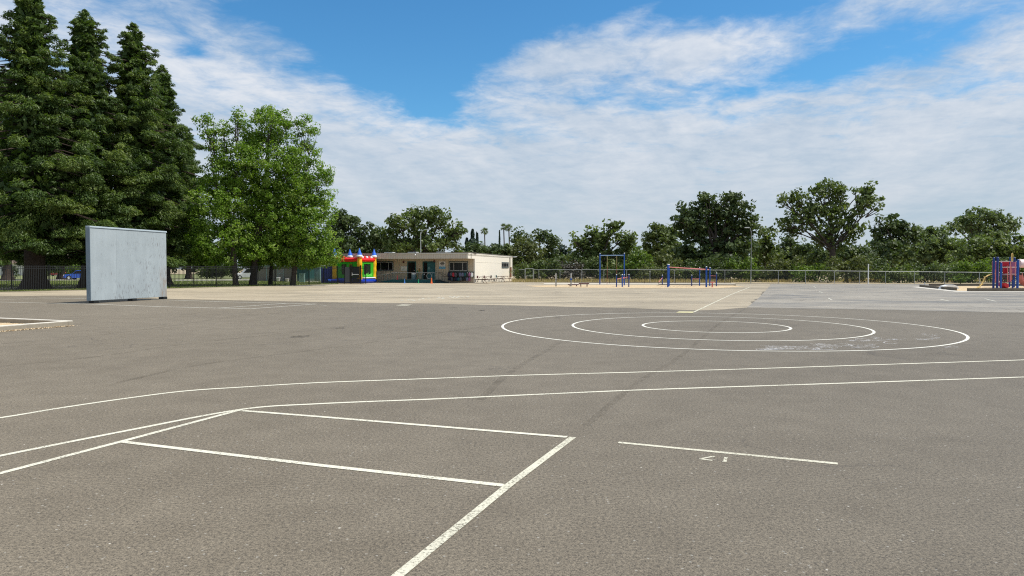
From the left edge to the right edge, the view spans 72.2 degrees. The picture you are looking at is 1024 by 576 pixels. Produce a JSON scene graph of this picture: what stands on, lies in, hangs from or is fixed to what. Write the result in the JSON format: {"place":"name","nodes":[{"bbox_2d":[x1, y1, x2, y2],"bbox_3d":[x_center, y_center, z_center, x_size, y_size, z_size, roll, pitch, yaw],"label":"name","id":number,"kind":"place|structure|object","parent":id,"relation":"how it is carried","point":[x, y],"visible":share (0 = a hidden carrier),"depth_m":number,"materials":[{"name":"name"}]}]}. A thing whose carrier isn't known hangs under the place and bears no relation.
{"place":"outdoors","nodes":[
{"label":"outdoors","id":0,"kind":"place"},
{"bbox_2d":[0,259,71,274],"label":"white house","id":1,"kind":"structure","parent":0,"point":[13,263],"depth_m":171.93,"materials":[{"name":"paint"}]},
{"bbox_2d":[0,285,75,289],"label":"dirt strip","id":2,"kind":"object","parent":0,"point":[42,289],"visible":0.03,"depth_m":62.66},
{"bbox_2d":[0,274,336,291],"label":"lawn","id":3,"kind":"structure","parent":0,"point":[226,278],"depth_m":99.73,"materials":[{"name":"plant"}]},
{"bbox_2d":[0,68,14,279],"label":"redwood tree","id":4,"kind":"object","parent":3,"relation":"on","point":[8,273],"visible":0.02,"depth_m":100.31,"materials":[{"name":"green plant"}]},
{"bbox_2d":[0,85,63,273],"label":"redwood tree","id":5,"kind":"object","parent":3,"relation":"on","point":[17,263],"visible":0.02,"depth_m":70.34,"materials":[{"name":"green plant"}]},
{"bbox_2d":[0,0,131,288],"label":"redwood tree","id":6,"kind":"object","parent":3,"relation":"on","point":[35,139],"visible":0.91,"depth_m":56.32,"materials":[{"name":"green plant"}]},
{"bbox_2d":[65,264,80,274],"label":"lawn bush","id":7,"kind":"object","parent":3,"relation":"on","point":[72,270],"visible":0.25,"depth_m":126.89,"materials":[{"name":"green plant"}]},
{"bbox_2d":[0,9,177,287],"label":"redwood tree","id":8,"kind":"object","parent":3,"relation":"on","point":[85,61],"visible":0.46,"depth_m":60.84,"materials":[{"name":"green plant"}]},
{"bbox_2d":[68,21,199,267],"bbox_3d":[-35.005,-12.220,64.720,12.265,24.634,12.561,0,2,0],"label":"redwood tree","id":9,"kind":"object","parent":3,"relation":"on","point":[141,103],"visible":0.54,"depth_m":64.03,"materials":[{"name":"green plant"}]},
{"bbox_2d":[142,64,214,284],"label":"redwood tree","id":10,"kind":"object","parent":3,"relation":"on","point":[178,195],"visible":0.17,"depth_m":70.89,"materials":[{"name":"green plant"}]},
{"bbox_2d":[172,128,216,278],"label":"redwood tree","id":11,"kind":"object","parent":3,"relation":"on","point":[190,187],"visible":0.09,"depth_m":113.92,"materials":[{"name":"green plant"}]},
{"bbox_2d":[180,105,261,285],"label":"broadleaf tree","id":12,"kind":"object","parent":3,"relation":"on","point":[221,206],"visible":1,"depth_m":66.64,"materials":[{"name":"green plant"}]},
{"bbox_2d":[200,262,242,278],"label":"lawn bush","id":13,"kind":"object","parent":3,"relation":"on","point":[229,272],"visible":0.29,"depth_m":117.33,"materials":[{"name":"green plant"}]},
{"bbox_2d":[220,104,321,285],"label":"broadleaf tree","id":14,"kind":"object","parent":3,"relation":"on","point":[269,192],"visible":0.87,"depth_m":68.53,"materials":[{"name":"green plant"}]},
{"bbox_2d":[236,171,313,283],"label":"broadleaf tree","id":15,"kind":"object","parent":3,"relation":"on","point":[270,280],"visible":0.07,"depth_m":72.11,"materials":[{"name":"green plant"}]},
{"bbox_2d":[257,266,296,280],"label":"board enclosure","id":16,"kind":"object","parent":3,"relation":"on","point":[262,274],"visible":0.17,"depth_m":95.00,"materials":[{"name":"grey"}]},
{"bbox_2d":[321,248,376,282],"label":"bounce house","id":17,"kind":"structure","parent":3,"relation":"on","point":[368,262],"depth_m":81.33,"materials":[{"name":"plastic"}]},
{"bbox_2d":[314,265,324,280],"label":"metal shed","id":18,"kind":"structure","parent":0,"point":[317,271],"depth_m":94.46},
{"bbox_2d":[0,282,769,309],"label":"sandy asphalt","id":19,"kind":"structure","parent":0,"point":[510,293],"depth_m":45.85,"materials":[{"name":"asphalt"}]},
{"bbox_2d":[274,113,344,284],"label":"broadleaf tree","id":20,"kind":"object","parent":19,"relation":"on","point":[316,217],"visible":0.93,"depth_m":69.68,"materials":[{"name":"green plant"}]},
{"bbox_2d":[377,273,449,282],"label":"access ramp","id":21,"kind":"structure","parent":19,"relation":"on","point":[410,281],"depth_m":82.66,"materials":[{"name":"teal paint"}]},
{"bbox_2d":[533,285,743,287],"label":"wood chip bed","id":22,"kind":"object","parent":19,"relation":"on","point":[650,286],"visible":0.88,"depth_m":65.82,"materials":[{"name":"wood"}]},
{"bbox_2d":[599,253,624,283],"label":"climbing frame","id":23,"kind":"object","parent":22,"relation":"on","point":[600,255],"visible":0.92,"depth_m":74.55,"materials":[{"name":"blue metal"}]},
{"bbox_2d":[616,274,628,286],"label":"dip bars","id":24,"kind":"object","parent":22,"relation":"on","point":[624,277],"visible":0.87,"depth_m":64.31,"materials":[{"name":"blue metal"}]},
{"bbox_2d":[667,264,710,286],"bbox_3d":[16.564,-1.175,65.536,3.906,2.109,5.856,0,2,14],"label":"overhead ladder","id":25,"kind":"object","parent":22,"relation":"on","point":[668,274],"visible":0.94,"depth_m":63.20,"materials":[{"name":"blue metal"}]},
{"bbox_2d":[659,284,735,285],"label":"bed edge","id":26,"kind":"object","parent":22,"relation":"on","point":[696,284],"visible":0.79,"depth_m":70.76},
{"bbox_2d":[0,281,1023,575],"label":"asphalt yard","id":27,"kind":"structure","parent":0,"point":[924,477],"depth_m":6.94,"materials":[{"name":"asphalt"}]},
{"bbox_2d":[0,325,68,331],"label":"spilled chips","id":28,"kind":"object","parent":27,"relation":"on","point":[31,328],"visible":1,"depth_m":19.53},
{"bbox_2d":[0,318,72,330],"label":"sand pit","id":29,"kind":"object","parent":27,"relation":"on","point":[11,324],"visible":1,"depth_m":20.42,"materials":[{"name":"concrete"}]},
{"bbox_2d":[0,409,239,473],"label":"painted line","id":30,"kind":"object","parent":27,"relation":"on","point":[40,462],"visible":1,"depth_m":6.77,"materials":[{"name":"white paint"}]},
{"bbox_2d":[85,226,166,302],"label":"handball wall","id":31,"kind":"structure","parent":27,"relation":"on","point":[126,263],"depth_m":36.13,"materials":[{"name":"concrete"}]},
{"bbox_2d":[0,283,338,291],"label":"weed strip","id":32,"kind":"object","parent":27,"relation":"on","point":[167,287],"visible":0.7,"depth_m":61.02,"materials":[{"name":"green plant"}]},
{"bbox_2d":[0,265,344,289],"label":"iron fence","id":33,"kind":"object","parent":27,"relation":"on","point":[340,272],"visible":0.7,"depth_m":63.49,"materials":[{"name":"black metal"}]},
{"bbox_2d":[345,265,365,283],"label":"fence gate","id":34,"kind":"structure","parent":33,"relation":"attached to","point":[351,272],"depth_m":78.36,"materials":[{"name":"black metal"}]},
{"bbox_2d":[120,441,503,485],"bbox_3d":[-1.941,1.525,6.178,3.992,0.001,0.094,1,2,20],"label":"painted line","id":35,"kind":"object","parent":27,"relation":"on","point":[335,466],"visible":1,"depth_m":6.05,"materials":[{"name":"white paint"}]},
{"bbox_2d":[242,410,566,437],"bbox_3d":[-1.332,1.481,7.738,3.998,0.001,0.081,1,2,19],"label":"painted line","id":36,"kind":"object","parent":27,"relation":"on","point":[410,424],"visible":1,"depth_m":7.64,"materials":[{"name":"white paint"}]},
{"bbox_2d":[338,252,516,282],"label":"classroom building","id":37,"kind":"structure","parent":27,"relation":"on","point":[481,265],"depth_m":83.92,"materials":[{"name":"beige"}]},
{"bbox_2d":[376,261,392,270],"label":"window","id":38,"kind":"structure","parent":37,"relation":"in","point":[381,265],"depth_m":85.58,"materials":[{"name":"black glass"}]},
{"bbox_2d":[407,261,415,278],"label":"door","id":39,"kind":"structure","parent":37,"relation":"in","point":[411,265],"depth_m":84.52,"materials":[{"name":"teal paint"}]},
{"bbox_2d":[423,261,434,278],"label":"door","id":40,"kind":"structure","parent":37,"relation":"in","point":[428,266],"depth_m":83.43,"materials":[{"name":"teal paint"}]},
{"bbox_2d":[449,261,467,270],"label":"window","id":41,"kind":"structure","parent":37,"relation":"in","point":[453,265],"depth_m":82.60,"materials":[{"name":"black glass"}]},
{"bbox_2d":[391,437,575,575],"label":"painted line","id":42,"kind":"object","parent":27,"relation":"on","point":[407,566],"visible":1,"depth_m":4.84,"materials":[{"name":"beige paint"}]},
{"bbox_2d":[0,360,1012,417],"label":"painted line","id":43,"kind":"object","parent":27,"relation":"on","point":[464,377],"visible":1,"depth_m":10.94,"materials":[{"name":"white paint"}]},
{"bbox_2d":[0,377,1018,455],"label":"painted line","id":44,"kind":"object","parent":27,"relation":"on","point":[445,398],"visible":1,"depth_m":9.10,"materials":[{"name":"white paint"}]},
{"bbox_2d":[642,321,791,332],"bbox_3d":[5.967,1.123,20.664,4.236,0.001,4.236,0,2,0],"label":"painted circle","id":45,"kind":"object","parent":27,"relation":"on","point":[723,332],"visible":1,"depth_m":19.54,"materials":[{"name":"white paint"}]},
{"bbox_2d":[572,316,874,340],"bbox_3d":[5.967,1.123,20.664,8.402,0.001,8.402,0,2,0],"label":"painted circle","id":46,"kind":"object","parent":27,"relation":"on","point":[873,331],"visible":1,"depth_m":18.92,"materials":[{"name":"white paint"}]},
{"bbox_2d":[618,442,837,463],"bbox_3d":[1.937,1.517,6.488,1.947,0.001,0.062,1,2,23],"label":"painted line","id":47,"kind":"object","parent":27,"relation":"on","point":[730,453],"visible":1,"depth_m":6.45,"materials":[{"name":"beige paint"}]},
{"bbox_2d":[501,313,969,350],"bbox_3d":[5.967,1.123,20.665,12.568,0.001,12.568,0,2,0],"label":"painted circle","id":48,"kind":"object","parent":27,"relation":"on","point":[966,339],"visible":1,"depth_m":16.56,"materials":[{"name":"white paint"}]},
{"bbox_2d":[514,269,1023,283],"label":"chain link fence","id":49,"kind":"object","parent":27,"relation":"on","point":[763,275],"visible":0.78,"depth_m":79.38,"materials":[{"name":"metal"}]},
{"bbox_2d":[760,334,949,349],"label":"chalk scribbles","id":50,"kind":"object","parent":27,"relation":"on","point":[828,345],"visible":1,"depth_m":15.27,"materials":[{"name":"white"}]},
{"bbox_2d":[0,0,1023,267],"label":"sky","id":51,"kind":"structure","parent":0,"point":[562,117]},
{"bbox_2d":[8,269,1019,291],"bbox_3d":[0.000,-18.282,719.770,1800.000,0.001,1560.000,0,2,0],"label":"ground","id":52,"kind":"structure","parent":0,"point":[789,282],"depth_m":86.21,"materials":[{"name":"soil"}]},
{"bbox_2d":[55,78,73,279],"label":"redwood tree","id":53,"kind":"object","parent":52,"relation":"on","point":[61,276],"depth_m":107.69,"materials":[{"name":"green plant"}]},
{"bbox_2d":[172,226,434,272],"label":"wood","id":54,"kind":"object","parent":52,"relation":"on","point":[387,250],"visible":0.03,"depth_m":201.47,"materials":[{"name":"plant"}]},
{"bbox_2d":[325,208,385,254],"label":"oak tree","id":55,"kind":"object","parent":52,"relation":"on","point":[344,222],"visible":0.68,"depth_m":111.22,"materials":[{"name":"green plant"}]},
{"bbox_2d":[377,204,467,252],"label":"oak tree","id":56,"kind":"object","parent":52,"relation":"on","point":[414,217],"visible":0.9,"depth_m":110.89,"materials":[{"name":"green plant"}]},
{"bbox_2d":[469,228,476,248],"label":"conifer","id":57,"kind":"object","parent":52,"relation":"on","point":[472,239],"visible":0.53,"depth_m":199.19,"materials":[{"name":"green plant"}]},
{"bbox_2d":[480,227,488,244],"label":"palm tree","id":58,"kind":"object","parent":52,"relation":"on","point":[484,229],"visible":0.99,"depth_m":189.55,"materials":[{"name":"green plant"}]},
{"bbox_2d":[461,241,517,258],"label":"oak tree","id":59,"kind":"object","parent":52,"relation":"on","point":[494,248],"visible":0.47,"depth_m":148.79,"materials":[{"name":"green plant"}]},
{"bbox_2d":[505,224,512,243],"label":"palm tree","id":60,"kind":"object","parent":52,"relation":"on","point":[507,227],"visible":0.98,"depth_m":179.62,"materials":[{"name":"green plant"}]},
{"bbox_2d":[509,257,547,280],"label":"shrub","id":61,"kind":"object","parent":52,"relation":"on","point":[531,273],"visible":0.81,"depth_m":91.04,"materials":[{"name":"green plant"}]},
{"bbox_2d":[509,232,548,275],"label":"oak tree","id":62,"kind":"object","parent":52,"relation":"on","point":[528,248],"visible":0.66,"depth_m":105.69,"materials":[{"name":"green plant"}]},
{"bbox_2d":[509,226,568,267],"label":"oak tree","id":63,"kind":"object","parent":52,"relation":"on","point":[551,241],"visible":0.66,"depth_m":111.18,"materials":[{"name":"green plant"}]},
{"bbox_2d":[528,257,563,281],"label":"shrub","id":64,"kind":"object","parent":52,"relation":"on","point":[555,265],"visible":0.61,"depth_m":91.45,"materials":[{"name":"green plant"}]},
{"bbox_2d":[557,244,572,260],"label":"oak tree","id":65,"kind":"object","parent":52,"relation":"on","point":[564,251],"visible":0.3,"depth_m":189.16,"materials":[{"name":"green plant"}]},
{"bbox_2d":[548,259,585,281],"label":"shrub","id":66,"kind":"object","parent":52,"relation":"on","point":[579,274],"visible":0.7,"depth_m":92.12,"materials":[{"name":"green plant"}]},
{"bbox_2d":[575,255,606,278],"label":"shrub","id":67,"kind":"object","parent":52,"relation":"on","point":[594,266],"visible":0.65,"depth_m":93.62,"materials":[{"name":"green plant"}]},
{"bbox_2d":[564,218,639,277],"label":"oak tree","id":68,"kind":"object","parent":52,"relation":"on","point":[596,243],"visible":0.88,"depth_m":98.37,"materials":[{"name":"green plant"}]},
{"bbox_2d":[592,262,633,279],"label":"shrub","id":69,"kind":"object","parent":52,"relation":"on","point":[605,275],"visible":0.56,"depth_m":93.39,"materials":[{"name":"green plant"}]},
{"bbox_2d":[610,260,655,278],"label":"shrub","id":70,"kind":"object","parent":52,"relation":"on","point":[627,265],"visible":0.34,"depth_m":93.33,"materials":[{"name":"green plant"}]},
{"bbox_2d":[628,246,654,276],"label":"young tree","id":71,"kind":"object","parent":52,"relation":"on","point":[633,260],"visible":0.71,"depth_m":92.64,"materials":[{"name":"green plant"}]},
{"bbox_2d":[633,262,679,279],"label":"shrub","id":72,"kind":"object","parent":52,"relation":"on","point":[642,273],"visible":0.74,"depth_m":90.38,"materials":[{"name":"green plant"}]},
{"bbox_2d":[638,222,681,275],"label":"oak tree","id":73,"kind":"object","parent":52,"relation":"on","point":[657,236],"visible":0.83,"depth_m":133.66,"materials":[{"name":"green plant"}]},
{"bbox_2d":[650,248,682,269],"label":"olive shrub","id":74,"kind":"object","parent":52,"relation":"on","point":[661,258],"visible":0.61,"depth_m":94.96,"materials":[{"name":"green plant"}]},
{"bbox_2d":[314,239,1021,275],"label":"thicket","id":75,"kind":"object","parent":52,"relation":"on","point":[855,246],"depth_m":152.15,"materials":[{"name":"plant"}]},
{"bbox_2d":[661,264,703,281],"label":"shrub","id":76,"kind":"object","parent":52,"relation":"on","point":[691,271],"visible":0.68,"depth_m":90.86,"materials":[{"name":"green plant"}]},
{"bbox_2d":[683,256,723,278],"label":"shrub","id":77,"kind":"object","parent":52,"relation":"on","point":[694,264],"visible":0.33,"depth_m":91.62,"materials":[{"name":"green plant"}]},
{"bbox_2d":[667,190,769,267],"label":"oak tree","id":78,"kind":"object","parent":52,"relation":"on","point":[702,226],"visible":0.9,"depth_m":98.14,"materials":[{"name":"green plant"}]},
{"bbox_2d":[695,256,745,281],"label":"shrub","id":79,"kind":"object","parent":52,"relation":"on","point":[718,264],"visible":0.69,"depth_m":89.48,"materials":[{"name":"green plant"}]},
{"bbox_2d":[722,252,761,281],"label":"shrub","id":80,"kind":"object","parent":52,"relation":"on","point":[748,268],"visible":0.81,"depth_m":88.83,"materials":[{"name":"green plant"}]},
{"bbox_2d":[511,277,991,282],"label":"dry grass","id":81,"kind":"structure","parent":52,"relation":"on","point":[595,280],"depth_m":87.19,"materials":[{"name":"plant"}]},
{"bbox_2d":[745,264,790,281],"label":"shrub","id":82,"kind":"object","parent":52,"relation":"on","point":[758,269],"visible":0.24,"depth_m":90.94,"materials":[{"name":"green plant"}]},
{"bbox_2d":[749,226,789,271],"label":"oak tree","id":83,"kind":"object","parent":52,"relation":"on","point":[766,249],"visible":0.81,"depth_m":105.27,"materials":[{"name":"green plant"}]},
{"bbox_2d":[757,255,806,281],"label":"shrub","id":84,"kind":"object","parent":52,"relation":"on","point":[773,264],"visible":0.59,"depth_m":89.01,"materials":[{"name":"green plant"}]},
{"bbox_2d":[775,233,821,277],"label":"oak tree","id":85,"kind":"object","parent":52,"relation":"on","point":[797,249],"visible":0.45,"depth_m":110.61,"materials":[{"name":"green plant"}]},
{"bbox_2d":[788,261,830,281],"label":"shrub","id":86,"kind":"object","parent":52,"relation":"on","point":[811,273],"visible":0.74,"depth_m":86.98,"materials":[{"name":"green plant"}]},
{"bbox_2d":[768,177,885,281],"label":"oak tree","id":87,"kind":"object","parent":52,"relation":"on","point":[828,237],"visible":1,"depth_m":92.22,"materials":[{"name":"green plant"}]},
{"bbox_2d":[802,244,880,273],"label":"oak tree","id":88,"kind":"object","parent":52,"relation":"on","point":[819,256],"visible":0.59,"depth_m":96.52,"materials":[{"name":"green plant"}]},
{"bbox_2d":[820,255,876,282],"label":"shrub","id":89,"kind":"object","parent":52,"relation":"on","point":[845,267],"visible":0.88,"depth_m":84.39,"materials":[{"name":"green plant"}]},
{"bbox_2d":[849,255,893,281],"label":"shrub","id":90,"kind":"object","parent":52,"relation":"on","point":[876,263],"visible":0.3,"depth_m":87.02,"materials":[{"name":"green plant"}]},
{"bbox_2d":[867,213,924,267],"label":"oak tree","id":91,"kind":"object","parent":52,"relation":"on","point":[892,247],"visible":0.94,"depth_m":99.06,"materials":[{"name":"green plant"}]},
{"bbox_2d":[872,263,923,282],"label":"shrub","id":92,"kind":"object","parent":52,"relation":"on","point":[904,274],"visible":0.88,"depth_m":83.42,"materials":[{"name":"green plant"}]},
{"bbox_2d":[904,261,944,282],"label":"shrub","id":93,"kind":"object","parent":52,"relation":"on","point":[929,269],"visible":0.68,"depth_m":84.52,"materials":[{"name":"green plant"}]},
{"bbox_2d":[901,224,966,278],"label":"oak tree","id":94,"kind":"object","parent":52,"relation":"on","point":[932,242],"visible":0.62,"depth_m":115.97,"materials":[{"name":"green plant"}]},
{"bbox_2d":[924,257,968,282],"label":"shrub","id":95,"kind":"object","parent":52,"relation":"on","point":[949,269],"visible":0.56,"depth_m":85.46,"materials":[{"name":"green plant"}]},
{"bbox_2d":[948,273,970,283],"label":"shrub","id":96,"kind":"object","parent":52,"relation":"on","point":[963,279],"visible":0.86,"depth_m":78.98,"materials":[{"name":"green plant"}]},
{"bbox_2d":[943,257,1002,282],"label":"shrub","id":97,"kind":"object","parent":52,"relation":"on","point":[967,268],"visible":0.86,"depth_m":83.83,"materials":[{"name":"green plant"}]},
{"bbox_2d":[943,206,1023,266],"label":"oak tree","id":98,"kind":"object","parent":52,"relation":"on","point":[968,225],"visible":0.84,"depth_m":126.54,"materials":[{"name":"green plant"}]},
{"bbox_2d":[944,230,1023,267],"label":"oak tree","id":99,"kind":"object","parent":52,"relation":"on","point":[984,247],"visible":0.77,"depth_m":107.57,"materials":[{"name":"green plant"}]},
{"bbox_2d":[974,257,1012,281],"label":"shrub","id":100,"kind":"object","parent":52,"relation":"on","point":[1000,258],"visible":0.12,"depth_m":85.19,"materials":[{"name":"green plant"}]},
{"bbox_2d":[544,283,720,283],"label":"concrete walk","id":101,"kind":"structure","parent":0,"point":[632,283],"depth_m":79.06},
{"bbox_2d":[575,276,730,282],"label":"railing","id":102,"kind":"object","parent":101,"relation":"on","point":[654,282],"visible":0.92,"depth_m":79.41,"materials":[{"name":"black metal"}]},
{"bbox_2d":[748,284,1023,312],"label":"grey asphalt","id":103,"kind":"structure","parent":0,"point":[880,296],"depth_m":39.72,"materials":[{"name":"asphalt"}]},
{"bbox_2d":[919,284,1023,290],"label":"playground border","id":104,"kind":"object","parent":103,"relation":"on","point":[936,286],"visible":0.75,"depth_m":54.96,"materials":[{"name":"concrete"}]},
{"bbox_2d":[956,286,1023,290],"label":"wood chip bed","id":105,"kind":"object","parent":103,"relation":"on","point":[962,288],"visible":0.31,"depth_m":62.25,"materials":[{"name":"wood"}]},
{"bbox_2d":[977,253,1023,287],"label":"play structure","id":106,"kind":"object","parent":105,"relation":"on","point":[1014,267],"visible":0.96,"depth_m":60.02,"materials":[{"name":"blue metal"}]},
{"bbox_2d":[916,287,1023,291],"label":"concrete apron","id":107,"kind":"object","parent":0,"point":[968,291],"visible":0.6,"depth_m":51.53,"materials":[{"name":"concrete"}]},
{"label":"path","id":108,"kind":"structure","parent":0,"visible":0},
{"bbox_2d":[63,270,80,279],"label":"parked car","id":109,"kind":"object","parent":108,"relation":"on","point":[73,278],"visible":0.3,"depth_m":103.86,"materials":[{"name":"blue metal"}]},
{"label":"path","id":110,"kind":"structure","parent":0,"visible":0},
{"bbox_2d":[297,267,313,281],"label":"storage container","id":111,"kind":"object","parent":110,"relation":"on","point":[307,272],"visible":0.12,"depth_m":91.03,"materials":[{"name":"metal"}]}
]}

